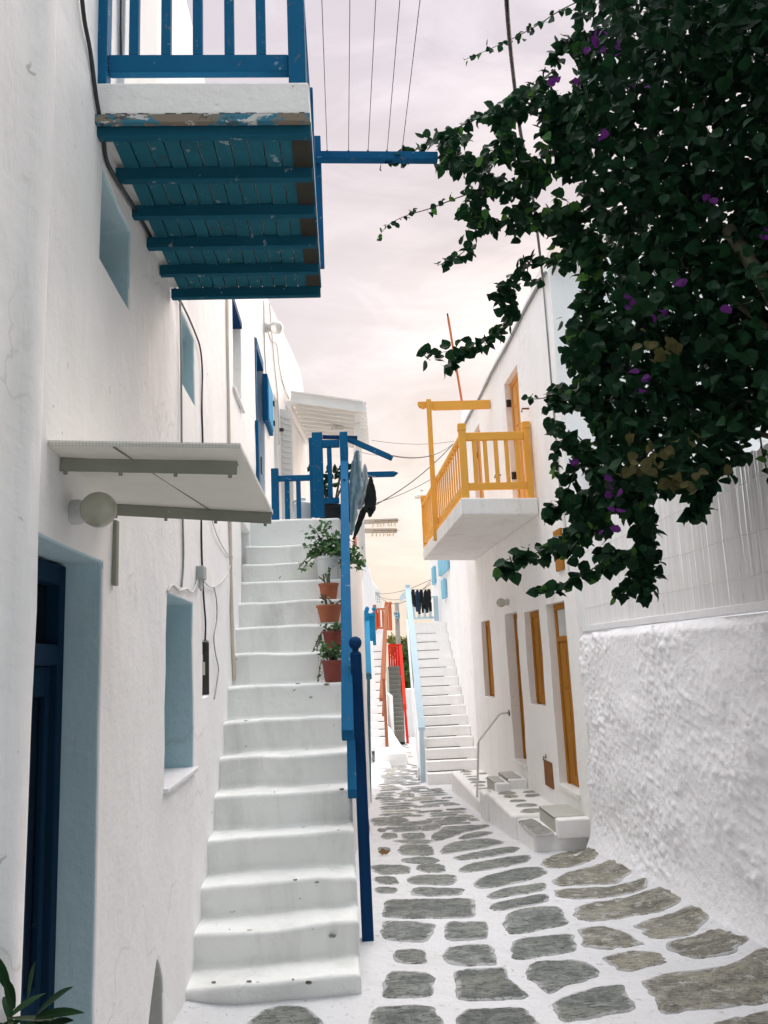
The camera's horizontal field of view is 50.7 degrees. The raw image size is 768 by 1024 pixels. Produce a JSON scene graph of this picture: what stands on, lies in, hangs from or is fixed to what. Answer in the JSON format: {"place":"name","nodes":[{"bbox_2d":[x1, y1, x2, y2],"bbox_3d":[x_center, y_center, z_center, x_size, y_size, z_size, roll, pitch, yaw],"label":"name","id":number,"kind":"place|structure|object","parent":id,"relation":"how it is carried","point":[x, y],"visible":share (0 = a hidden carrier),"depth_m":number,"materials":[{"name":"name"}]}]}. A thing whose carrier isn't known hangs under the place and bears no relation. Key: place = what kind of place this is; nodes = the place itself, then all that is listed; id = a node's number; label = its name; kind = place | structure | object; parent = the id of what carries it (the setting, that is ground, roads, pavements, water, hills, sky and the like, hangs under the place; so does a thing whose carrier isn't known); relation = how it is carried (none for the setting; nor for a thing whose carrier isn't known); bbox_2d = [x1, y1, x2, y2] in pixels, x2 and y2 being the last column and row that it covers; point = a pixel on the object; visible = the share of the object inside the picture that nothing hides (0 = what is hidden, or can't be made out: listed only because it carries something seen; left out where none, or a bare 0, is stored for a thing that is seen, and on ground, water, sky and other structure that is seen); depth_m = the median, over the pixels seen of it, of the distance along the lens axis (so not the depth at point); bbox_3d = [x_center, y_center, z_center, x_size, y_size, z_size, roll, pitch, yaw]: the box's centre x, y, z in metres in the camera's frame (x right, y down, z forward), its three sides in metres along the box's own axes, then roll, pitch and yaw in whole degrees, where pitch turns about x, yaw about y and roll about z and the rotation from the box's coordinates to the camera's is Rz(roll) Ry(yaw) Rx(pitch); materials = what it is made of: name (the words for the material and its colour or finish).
{"place":"outdoors","nodes":[
{"label":"outdoors","id":0,"kind":"place"},
{"bbox_2d":[350,535,356,554],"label":"white block","id":1,"kind":"structure","parent":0,"point":[351,539],"depth_m":15.61,"materials":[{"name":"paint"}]},
{"bbox_2d":[365,528,396,536],"bbox_3d":[-0.115,0.397,15.688,0.835,0.184,0.061,-2,-10,-3],"label":"cable bar","id":2,"kind":"object","parent":1,"relation":"attached to","point":[381,530],"visible":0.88,"depth_m":15.68,"materials":[{"name":"metal"}]},
{"bbox_2d":[364,518,397,526],"bbox_3d":[-0.107,0.213,15.722,0.854,0.174,0.061,-2,-10,-3],"label":"cable bar","id":3,"kind":"object","parent":1,"relation":"attached to","point":[381,521],"visible":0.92,"depth_m":15.71,"materials":[{"name":"metal"}]},
{"bbox_2d":[386,667,413,692],"bbox_3d":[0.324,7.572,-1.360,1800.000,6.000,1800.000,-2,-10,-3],"label":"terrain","id":4,"kind":"structure","parent":0,"point":[387,676],"depth_m":408.08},
{"bbox_2d":[173,737,767,1023],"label":"street","id":5,"kind":"structure","parent":0,"point":[477,919],"depth_m":4.87,"materials":[{"name":"stone"}]},
{"bbox_2d":[0,959,83,1023],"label":"shrub","id":6,"kind":"object","parent":5,"relation":"on","point":[10,1008],"visible":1,"depth_m":1.66,"materials":[{"name":"green plant"}]},
{"bbox_2d":[0,0,227,1023],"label":"white house","id":7,"kind":"structure","parent":5,"relation":"on","point":[113,716],"depth_m":2.78,"materials":[{"name":"paint"}]},
{"bbox_2d":[20,558,65,1022],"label":"door","id":8,"kind":"structure","parent":7,"relation":"in","point":[40,904],"depth_m":2.62,"materials":[{"name":"blue wood"}]},
{"bbox_2d":[68,492,116,527],"bbox_3d":[-0.892,-0.001,2.470,0.192,0.105,0.107,-11,-14,41],"label":"globe lamp","id":9,"kind":"object","parent":7,"relation":"attached to","point":[97,509],"visible":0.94,"depth_m":2.41,"materials":[{"name":"white glass"}]},
{"bbox_2d":[120,0,121,54],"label":"wall cable","id":10,"kind":"object","parent":7,"relation":"attached to","point":[120,27],"depth_m":3.29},
{"bbox_2d":[80,0,180,301],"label":"black cable","id":11,"kind":"object","parent":7,"relation":"attached to","point":[96,98],"visible":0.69,"depth_m":2.89,"materials":[{"name":"rubber"}]},
{"bbox_2d":[118,0,156,83],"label":"balcony door","id":12,"kind":"structure","parent":7,"relation":"in","point":[148,14],"depth_m":3.65,"materials":[{"name":"white paint"}]},
{"bbox_2d":[47,440,272,585],"bbox_3d":[-0.686,0.025,2.652,0.589,0.346,0.754,-2,-10,-3],"label":"door canopy","id":13,"kind":"object","parent":7,"relation":"attached to","point":[215,483],"visible":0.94,"depth_m":2.60,"materials":[{"name":"metal"}]},
{"bbox_2d":[179,302,183,586],"bbox_3d":[-1.099,-0.395,4.398,0.014,1.607,0.124,-2,-10,-3],"label":"wall cable","id":14,"kind":"object","parent":7,"relation":"attached to","point":[181,411],"depth_m":4.42,"materials":[{"name":"plastic"}]},
{"bbox_2d":[166,579,198,593],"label":"wall cable","id":15,"kind":"object","parent":7,"relation":"attached to","point":[177,589],"depth_m":4.29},
{"bbox_2d":[181,300,206,640],"bbox_3d":[-1.118,-0.198,4.762,0.012,1.871,0.874,-2,-10,-4],"label":"wall cable","id":16,"kind":"object","parent":7,"relation":"attached to","point":[185,310],"depth_m":5.02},
{"bbox_2d":[196,565,205,590],"bbox_3d":[-1.091,0.397,4.831,0.050,0.146,0.100,-2,-10,-3],"label":"junction box","id":17,"kind":"object","parent":7,"relation":"attached to","point":[201,573],"visible":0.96,"depth_m":4.79,"materials":[{"name":"plastic"}]},
{"bbox_2d":[95,0,320,299],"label":"wooden balcony","id":18,"kind":"structure","parent":7,"relation":"attached to","point":[218,180],"depth_m":3.16,"materials":[{"name":"paint"}]},
{"bbox_2d":[314,136,437,268],"bbox_3d":[-0.051,-1.747,4.510,0.721,0.793,0.095,-2,-10,-3],"label":"clothesline pole","id":19,"kind":"object","parent":18,"relation":"attached to","point":[380,157],"visible":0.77,"depth_m":4.51,"materials":[{"name":"blue paint"}]},
{"bbox_2d":[321,0,327,150],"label":"clothesline wire","id":20,"kind":"object","parent":19,"relation":"attached to","point":[324,71],"visible":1,"depth_m":3.87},
{"bbox_2d":[348,0,349,150],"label":"clothesline wire","id":21,"kind":"object","parent":19,"relation":"attached to","point":[349,70],"visible":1,"depth_m":3.84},
{"bbox_2d":[368,0,375,150],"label":"clothesline wire","id":22,"kind":"object","parent":19,"relation":"attached to","point":[372,73],"visible":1,"depth_m":3.88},
{"bbox_2d":[387,0,399,150],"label":"clothesline wire","id":23,"kind":"object","parent":19,"relation":"attached to","point":[393,72],"visible":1,"depth_m":3.89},
{"bbox_2d":[402,1,419,149],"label":"clothesline wire","id":24,"kind":"object","parent":19,"relation":"attached to","point":[411,73],"visible":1,"depth_m":3.90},
{"bbox_2d":[213,587,218,699],"bbox_3d":[-1.134,0.882,5.474,0.009,0.743,0.224,-2,-10,-4],"label":"wall cable","id":25,"kind":"object","parent":7,"relation":"attached to","point":[214,642],"depth_m":5.47,"materials":[{"name":"plastic"}]},
{"bbox_2d":[204,521,232,587],"bbox_3d":[-1.172,0.336,5.789,0.009,0.493,1.494,-2,-10,-4],"label":"wall cable","id":26,"kind":"object","parent":7,"relation":"attached to","point":[226,553],"depth_m":5.75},
{"bbox_2d":[225,286,307,714],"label":"white house","id":27,"kind":"structure","parent":5,"relation":"on","point":[265,452],"depth_m":9.30,"materials":[{"name":"paint"}]},
{"bbox_2d":[226,299,235,680],"bbox_3d":[-1.250,-0.391,6.585,0.032,3.466,0.295,-2,-10,-3],"label":"drain pipe","id":28,"kind":"object","parent":27,"relation":"attached to","point":[230,523],"visible":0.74,"depth_m":6.43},
{"bbox_2d":[254,337,263,419],"bbox_3d":[-1.518,-0.820,9.564,0.140,2.320,0.850,-2,-10,-3],"label":"door","id":29,"kind":"structure","parent":27,"relation":"in","point":[258,357],"depth_m":9.41,"materials":[{"name":"blue paint"}]},
{"bbox_2d":[263,301,266,373],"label":"wall cable","id":30,"kind":"object","parent":27,"relation":"attached to","point":[264,333],"depth_m":10.34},
{"bbox_2d":[262,374,274,435],"bbox_3d":[-1.466,-1.356,10.330,0.095,0.600,0.720,-2,-10,-3],"label":"shutter","id":31,"kind":"object","parent":27,"relation":"attached to","point":[268,402],"visible":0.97,"depth_m":10.02,"materials":[{"name":"blue paint"}]},
{"bbox_2d":[265,321,282,333],"bbox_3d":[-1.427,-2.375,10.436,0.253,0.166,0.170,-2,-10,-3],"label":"globe lamp","id":32,"kind":"object","parent":27,"relation":"attached to","point":[275,327],"visible":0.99,"depth_m":10.39,"materials":[{"name":"glass"}]},
{"bbox_2d":[269,303,279,443],"bbox_3d":[-1.542,-1.924,11.386,0.018,1.805,0.791,-2,-10,0],"label":"wall cable","id":33,"kind":"object","parent":27,"relation":"attached to","point":[275,378],"depth_m":11.58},
{"bbox_2d":[268,332,289,398],"bbox_3d":[-1.549,-2.222,11.924,0.033,0.416,2.344,-2,-10,0],"label":"wall cable","id":34,"kind":"object","parent":27,"relation":"attached to","point":[278,363],"depth_m":11.96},
{"bbox_2d":[186,518,361,1004],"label":"staircase","id":35,"kind":"structure","parent":5,"relation":"on","point":[279,921],"depth_m":5.26,"materials":[{"name":"paint"}]},
{"bbox_2d":[312,621,340,651],"bbox_3d":[-0.456,1.021,6.642,0.283,0.247,0.215,-2,-10,-3],"label":"potted plant","id":36,"kind":"object","parent":35,"relation":"on","point":[331,635],"visible":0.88,"depth_m":6.58,"materials":[{"name":"ceramic"}]},
{"bbox_2d":[317,566,338,598],"bbox_3d":[-0.502,0.638,7.247,0.197,0.296,0.183,-2,-10,-3],"label":"potted plant","id":37,"kind":"object","parent":35,"relation":"on","point":[329,589],"visible":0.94,"depth_m":7.18,"materials":[{"name":"ceramic"}]},
{"bbox_2d":[316,594,340,623],"bbox_3d":[-0.469,0.834,6.959,0.227,0.259,0.224,-8,-12,29],"label":"potted plant","id":38,"kind":"object","parent":35,"relation":"on","point":[329,613],"visible":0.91,"depth_m":6.88,"materials":[{"name":"ceramic"}]},
{"bbox_2d":[317,640,340,681],"bbox_3d":[-0.412,1.169,6.362,0.233,0.325,0.211,-2,-10,-3],"label":"potted plant","id":39,"kind":"object","parent":35,"relation":"on","point":[332,668],"visible":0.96,"depth_m":6.29,"materials":[{"name":"ceramic"}]},
{"bbox_2d":[298,519,365,578],"bbox_3d":[-0.487,0.349,7.576,0.644,0.575,0.339,-2,-10,-3],"label":"potted plant","id":40,"kind":"object","parent":35,"relation":"on","point":[324,562],"visible":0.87,"depth_m":7.51,"materials":[{"name":"plant"}]},
{"bbox_2d":[339,432,373,941],"bbox_3d":[-0.262,0.915,6.675,0.156,4.160,3.279,-2,-10,-2],"label":"stair railing","id":41,"kind":"object","parent":5,"relation":"on","point":[352,721],"visible":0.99,"depth_m":5.33,"materials":[{"name":"blue paint"}]},
{"bbox_2d":[350,543,370,855],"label":"white house","id":42,"kind":"structure","parent":5,"relation":"on","point":[357,609],"depth_m":11.72,"materials":[{"name":"paint"}]},
{"bbox_2d":[292,498,311,518],"bbox_3d":[-0.884,0.022,8.857,0.200,0.360,0.197,-6,-11,17],"label":"water canister","id":43,"kind":"object","parent":42,"relation":"on","point":[305,510],"visible":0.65,"depth_m":8.79,"materials":[{"name":"plastic"}]},
{"bbox_2d":[271,432,349,537],"bbox_3d":[-0.872,-0.050,10.447,0.826,0.942,3.800,-2,-10,-3],"label":"terrace railing","id":44,"kind":"object","parent":42,"relation":"on","point":[315,477],"visible":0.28,"depth_m":8.57,"materials":[{"name":"blue paint"}]},
{"bbox_2d":[323,435,392,460],"bbox_3d":[-0.279,-0.680,8.703,0.768,0.347,0.152,-5,-10,13],"label":"washing pole","id":45,"kind":"object","parent":44,"relation":"attached to","point":[353,440],"visible":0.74,"depth_m":8.62,"materials":[{"name":"blue paint"}]},
{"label":"washing line","id":46,"kind":"object","parent":45,"relation":"attached to","visible":0},
{"bbox_2d":[349,450,362,534],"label":"hanging trousers","id":47,"kind":"object","parent":46,"relation":"hanging from","point":[355,485],"visible":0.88,"depth_m":8.78,"materials":[{"name":"fabric"}]},
{"bbox_2d":[338,471,397,477],"bbox_3d":[-0.190,-0.444,9.636,0.715,0.064,0.060,-2,-10,-3],"label":"washing pole","id":48,"kind":"object","parent":44,"relation":"attached to","point":[385,474],"visible":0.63,"depth_m":9.62,"materials":[{"name":"blue paint"}]},
{"bbox_2d":[287,390,368,577],"bbox_3d":[-0.845,-0.338,13.655,1.357,2.760,2.500,-2,-10,-3],"label":"pergola","id":49,"kind":"object","parent":42,"relation":"on","point":[327,415],"visible":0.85,"depth_m":13.11,"materials":[{"name":"white paint"}]},
{"bbox_2d":[307,463,350,520],"bbox_3d":[-0.568,-0.195,8.908,0.540,0.779,0.447,-2,-10,-3],"label":"terrace plant","id":50,"kind":"object","parent":42,"relation":"on","point":[332,510],"visible":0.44,"depth_m":8.80,"materials":[{"name":"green plant"}]},
{"bbox_2d":[362,562,375,612],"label":"white house","id":51,"kind":"structure","parent":5,"relation":"on","point":[369,595],"depth_m":27.57,"materials":[{"name":"paint"}]},
{"bbox_2d":[364,607,375,802],"bbox_3d":[-0.277,3.255,14.837,0.260,3.267,4.218,-3,-10,1],"label":"stair railing","id":52,"kind":"object","parent":5,"relation":"on","point":[370,626],"visible":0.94,"depth_m":14.42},
{"bbox_2d":[372,581,382,633],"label":"white house","id":53,"kind":"structure","parent":5,"relation":"on","point":[379,604],"depth_m":32.85,"materials":[{"name":"paint"}]},
{"bbox_2d":[375,591,381,605],"bbox_3d":[-0.233,3.506,32.889,0.269,0.579,0.080,-2,-10,-3],"label":"window","id":54,"kind":"structure","parent":53,"relation":"in","point":[378,600],"depth_m":32.86,"materials":[{"name":"white metal"}]},
{"bbox_2d":[372,726,406,769],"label":"stair plinth","id":55,"kind":"structure","parent":5,"relation":"on","point":[393,753],"depth_m":19.89,"materials":[{"name":"paint"}]},
{"bbox_2d":[366,634,388,758],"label":"staircase","id":56,"kind":"structure","parent":55,"relation":"on","point":[377,731],"depth_m":22.68,"materials":[{"name":"paint"}]},
{"bbox_2d":[373,601,391,745],"bbox_3d":[-0.104,4.576,24.097,0.594,4.111,5.072,-3,-10,3],"label":"stair railing","id":57,"kind":"object","parent":55,"relation":"on","point":[386,614],"visible":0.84,"depth_m":23.81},
{"bbox_2d":[387,692,393,733],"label":"side wall","id":58,"kind":"structure","parent":5,"relation":"on","point":[390,711],"depth_m":29.88,"materials":[{"name":"paint"}]},
{"bbox_2d":[388,666,404,743],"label":"staircase","id":59,"kind":"structure","parent":5,"relation":"on","point":[395,687],"depth_m":32.06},
{"bbox_2d":[388,644,408,743],"bbox_3d":[0.607,7.088,32.276,0.630,3.673,4.805,-2,-10,-3],"label":"stair railing","id":60,"kind":"object","parent":59,"relation":"on","point":[397,650],"visible":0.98,"depth_m":33.50,"materials":[{"name":"red paint"}]},
{"bbox_2d":[393,604,401,686],"bbox_3d":[0.676,6.635,39.482,0.308,4.416,0.370,-2,-10,-3],"label":"utility pole","id":61,"kind":"object","parent":5,"relation":"on","point":[396,613],"visible":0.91,"depth_m":39.61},
{"bbox_2d":[387,632,409,731],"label":"tree","id":62,"kind":"object","parent":5,"relation":"on","point":[391,640],"visible":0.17,"depth_m":42.48,"materials":[{"name":"green plant"}]},
{"bbox_2d":[395,644,411,665],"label":"tree","id":63,"kind":"object","parent":5,"relation":"on","point":[405,654],"visible":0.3,"depth_m":40.94,"materials":[{"name":"green plant"}]},
{"bbox_2d":[401,662,413,698],"bbox_3d":[1.132,9.177,39.136,1.323,3.888,1.464,-7,-11,24],"label":"tree","id":64,"kind":"object","parent":5,"relation":"on","point":[407,676],"visible":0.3,"depth_m":38.95,"materials":[{"name":"green plant"}]},
{"bbox_2d":[404,688,414,736],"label":"garden wall","id":65,"kind":"structure","parent":5,"relation":"on","point":[410,721],"depth_m":37.05,"materials":[{"name":"paint"}]},
{"bbox_2d":[400,584,424,781],"bbox_3d":[0.628,3.631,18.426,0.183,4.051,5.546,-2,-10,-1],"label":"stair railing","id":66,"kind":"object","parent":5,"relation":"on","point":[412,645],"visible":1,"depth_m":16.79,"materials":[{"name":"paint"}]},
{"bbox_3d":[0.887,1.872,19.646,0.508,0.026,0.011,-2,-10,-3],"label":"washing line","id":67,"kind":"object","parent":66,"relation":"attached to","visible":0},
{"bbox_2d":[411,589,415,606],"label":"hanging clothes","id":68,"kind":"object","parent":67,"relation":"hanging from","point":[413,598],"visible":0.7,"depth_m":19.60,"materials":[{"name":"black fabric"}]},
{"bbox_2d":[415,590,419,611],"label":"hanging clothes","id":69,"kind":"object","parent":67,"relation":"hanging from","point":[417,607],"visible":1,"depth_m":19.62,"materials":[{"name":"blue fabric"}]},
{"bbox_2d":[418,590,423,613],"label":"hanging clothes","id":70,"kind":"object","parent":67,"relation":"hanging from","point":[421,597],"visible":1,"depth_m":19.65,"materials":[{"name":"black fabric"}]},
{"bbox_2d":[423,589,427,609],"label":"hanging clothes","id":71,"kind":"object","parent":67,"relation":"hanging from","point":[425,600],"visible":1,"depth_m":19.69,"materials":[{"name":"black fabric"}]},
{"bbox_2d":[426,589,431,612],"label":"hanging clothes","id":72,"kind":"object","parent":67,"relation":"hanging from","point":[429,609],"visible":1,"depth_m":19.72,"materials":[{"name":"black fabric"}]},
{"bbox_2d":[414,622,476,784],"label":"staircase","id":73,"kind":"structure","parent":5,"relation":"on","point":[449,747],"depth_m":16.43,"materials":[{"name":"paint"}]},
{"bbox_2d":[413,596,438,620],"bbox_3d":[1.019,2.414,20.169,0.671,0.629,0.110,-2,-10,-3],"label":"landing railing","id":74,"kind":"object","parent":73,"relation":"on","point":[435,617],"visible":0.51,"depth_m":20.14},
{"bbox_2d":[430,560,476,757],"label":"white house","id":75,"kind":"structure","parent":5,"relation":"on","point":[449,584],"depth_m":17.01,"materials":[{"name":"paint"}]},
{"bbox_2d":[451,770,588,851],"bbox_3d":[1.598,4.135,10.653,0.752,1.098,6.036,-2,-10,-3],"label":"doorstep terrace","id":76,"kind":"structure","parent":5,"relation":"on","point":[513,813],"depth_m":9.23,"materials":[{"name":"paint"}]},
{"bbox_2d":[476,710,509,796],"bbox_3d":[1.502,3.327,11.169,0.537,1.140,0.080,-2,-10,-3],"label":"pipe handrail","id":77,"kind":"object","parent":76,"relation":"on","point":[479,739],"visible":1,"depth_m":11.16,"materials":[{"name":"white paint"}]},
{"bbox_2d":[487,776,509,791],"bbox_3d":[1.476,3.611,10.404,0.195,0.350,0.600,-2,-10,-3],"label":"door step","id":78,"kind":"object","parent":76,"relation":"on","point":[497,784],"depth_m":10.23,"materials":[{"name":"paint"}]},
{"bbox_2d":[498,771,527,788],"bbox_3d":[1.692,3.632,10.614,0.249,0.365,0.700,-2,-10,-3],"label":"door step","id":79,"kind":"object","parent":76,"relation":"on","point":[515,780],"depth_m":10.32,"materials":[{"name":"paint"}]},
{"bbox_2d":[539,804,589,839],"bbox_3d":[1.834,3.120,8.179,0.369,0.200,0.720,-2,-10,-3],"label":"door step","id":80,"kind":"object","parent":76,"relation":"on","point":[564,821],"depth_m":7.87,"materials":[{"name":"paint"}]},
{"bbox_2d":[377,0,767,607],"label":"bougainvillea","id":81,"kind":"object","parent":5,"relation":"on","point":[728,322],"visible":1,"depth_m":4.05,"materials":[{"name":"green plant"}]},
{"bbox_2d":[463,222,767,838],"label":"white house","id":82,"kind":"structure","parent":5,"relation":"on","point":[526,653],"depth_m":9.80,"materials":[{"name":"paint"}]},
{"bbox_2d":[376,444,452,504],"bbox_3d":[0.519,-0.644,13.421,0.018,1.513,2.657,-9,-12,34],"label":"overhead wire","id":83,"kind":"object","parent":82,"relation":"attached to","point":[418,476],"visible":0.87,"depth_m":13.46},
{"bbox_2d":[447,313,468,422],"bbox_3d":[1.381,-2.549,14.979,0.314,2.390,0.100,-2,-10,-3],"label":"antenna","id":84,"kind":"object","parent":82,"relation":"on","point":[463,414],"visible":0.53,"depth_m":14.93,"materials":[{"name":"red metal"}]},
{"bbox_2d":[420,421,538,559],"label":"balcony","id":85,"kind":"structure","parent":82,"relation":"attached to","point":[469,528],"depth_m":9.58,"materials":[{"name":"paint"}]},
{"bbox_2d":[414,489,424,498],"bbox_3d":[0.612,-0.317,13.722,0.220,0.150,0.214,-2,-10,-3],"label":"balcony lamp","id":86,"kind":"object","parent":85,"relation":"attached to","point":[419,494],"visible":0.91,"depth_m":13.67,"materials":[{"name":"white paint"}]},
{"bbox_2d":[417,399,489,540],"bbox_3d":[1.070,-0.628,11.743,1.068,2.094,0.105,-2,-10,-3],"label":"washing pole","id":87,"kind":"object","parent":85,"relation":"on","point":[429,405],"visible":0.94,"depth_m":11.83,"materials":[{"name":"yellow paint"}]},
{"bbox_2d":[392,443,453,457],"bbox_3d":[0.672,-0.928,11.649,0.015,1.660,5.907,-5,-10,12],"label":"overhead wire","id":88,"kind":"object","parent":87,"relation":"attached to","point":[420,457],"visible":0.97,"depth_m":10.55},
{"bbox_2d":[476,430,483,497],"bbox_3d":[1.622,-0.441,13.071,0.046,1.850,0.720,-2,-10,-3],"label":"door","id":89,"kind":"structure","parent":82,"relation":"in","point":[478,442],"depth_m":13.35,"materials":[{"name":"brown wood"}]},
{"bbox_2d":[485,621,494,695],"bbox_3d":[1.725,2.314,12.804,0.046,1.187,0.770,-2,-10,-3],"label":"window","id":90,"kind":"structure","parent":82,"relation":"in","point":[488,635],"depth_m":13.01,"materials":[{"name":"brown wood"}]},
{"bbox_2d":[496,598,508,606],"bbox_3d":[1.629,1.243,11.097,0.180,0.121,0.125,-2,-10,-3],"label":"globe lamp","id":91,"kind":"object","parent":82,"relation":"attached to","point":[500,602],"visible":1,"depth_m":11.06,"materials":[{"name":"white glass"}]},
{"bbox_2d":[464,271,546,422],"bbox_3d":[1.550,-1.983,11.730,0.038,0.126,6.201,-2,-10,-4],"label":"roof cable","id":92,"kind":"object","parent":82,"relation":"attached to","point":[510,338],"visible":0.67,"depth_m":10.52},
{"bbox_2d":[510,372,526,497],"bbox_3d":[1.782,-0.904,10.436,0.046,1.815,0.780,-2,-10,-3],"label":"door","id":93,"kind":"structure","parent":82,"relation":"in","point":[514,387],"depth_m":10.61,"materials":[{"name":"brown wood"}]},
{"bbox_2d":[514,614,525,758],"bbox_3d":[1.904,2.334,10.861,0.046,1.957,0.760,-2,-10,-3],"label":"door","id":94,"kind":"structure","parent":82,"relation":"in","point":[515,615],"depth_m":11.15,"materials":[{"name":"brown wood"}]},
{"bbox_2d":[504,0,543,280],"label":"overhead cable","id":95,"kind":"object","parent":82,"relation":"attached to","point":[508,31],"visible":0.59,"depth_m":4.79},
{"bbox_2d":[530,610,545,703],"bbox_3d":[1.908,1.753,9.771,0.046,1.125,0.750,-2,-10,-3],"label":"window","id":96,"kind":"structure","parent":82,"relation":"in","point":[534,616],"depth_m":9.93,"materials":[{"name":"brown wood"}]},
{"bbox_2d":[543,754,553,788],"bbox_3d":[1.877,2.954,9.261,0.057,0.364,0.360,-2,-10,-3],"label":"meter hatch","id":97,"kind":"object","parent":82,"relation":"attached to","point":[548,774],"visible":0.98,"depth_m":9.23,"materials":[{"name":"brown metal"}]},
{"bbox_2d":[543,287,560,486],"bbox_3d":[1.796,-1.029,8.567,0.018,3.100,0.016,-2,-10,-3],"label":"wall cable","id":98,"kind":"object","parent":82,"relation":"attached to","point":[548,354],"depth_m":8.70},
{"bbox_2d":[553,513,568,574],"bbox_3d":[1.836,0.250,8.480,0.034,0.850,0.417,-2,-10,-3],"label":"house shutter","id":99,"kind":"object","parent":82,"relation":"attached to","point":[560,565],"visible":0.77,"depth_m":8.39,"materials":[{"name":"brown wood"}]},
{"bbox_2d":[554,602,578,786],"bbox_3d":[1.999,1.935,8.638,0.046,1.939,0.740,-2,-10,-3],"label":"door","id":100,"kind":"structure","parent":82,"relation":"in","point":[559,609],"depth_m":8.80,"materials":[{"name":"brown wood"}]},
{"bbox_2d":[578,612,767,947],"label":"rubble wall","id":101,"kind":"structure","parent":5,"relation":"on","point":[676,718],"depth_m":5.51,"materials":[{"name":"paint"}]},
{"bbox_2d":[578,443,767,631],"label":"reed fence","id":102,"kind":"object","parent":101,"relation":"on","point":[716,565],"visible":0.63,"depth_m":5.26,"materials":[{"name":"paint"}]},
{"bbox_2d":[186,0,757,666],"label":"sky","id":103,"kind":"structure","parent":0,"point":[380,302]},
{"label":"washing line","id":104,"kind":"object","parent":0,"visible":0},
{"bbox_2d":[357,464,368,509],"bbox_3d":[-0.240,-0.286,9.095,0.145,0.528,0.038,-2,-10,-3],"label":"hanging shirt","id":105,"kind":"object","parent":104,"relation":"hanging from","point":[365,480],"visible":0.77,"depth_m":9.09,"materials":[{"name":"grey fabric"}]},
{"bbox_2d":[352,476,376,539],"bbox_3d":[-0.220,-0.046,8.902,0.286,0.702,0.038,-2,-10,-3],"label":"hanging garment","id":106,"kind":"object","parent":104,"relation":"hanging from","point":[369,506],"visible":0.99,"depth_m":8.90,"materials":[{"name":"black fabric"}]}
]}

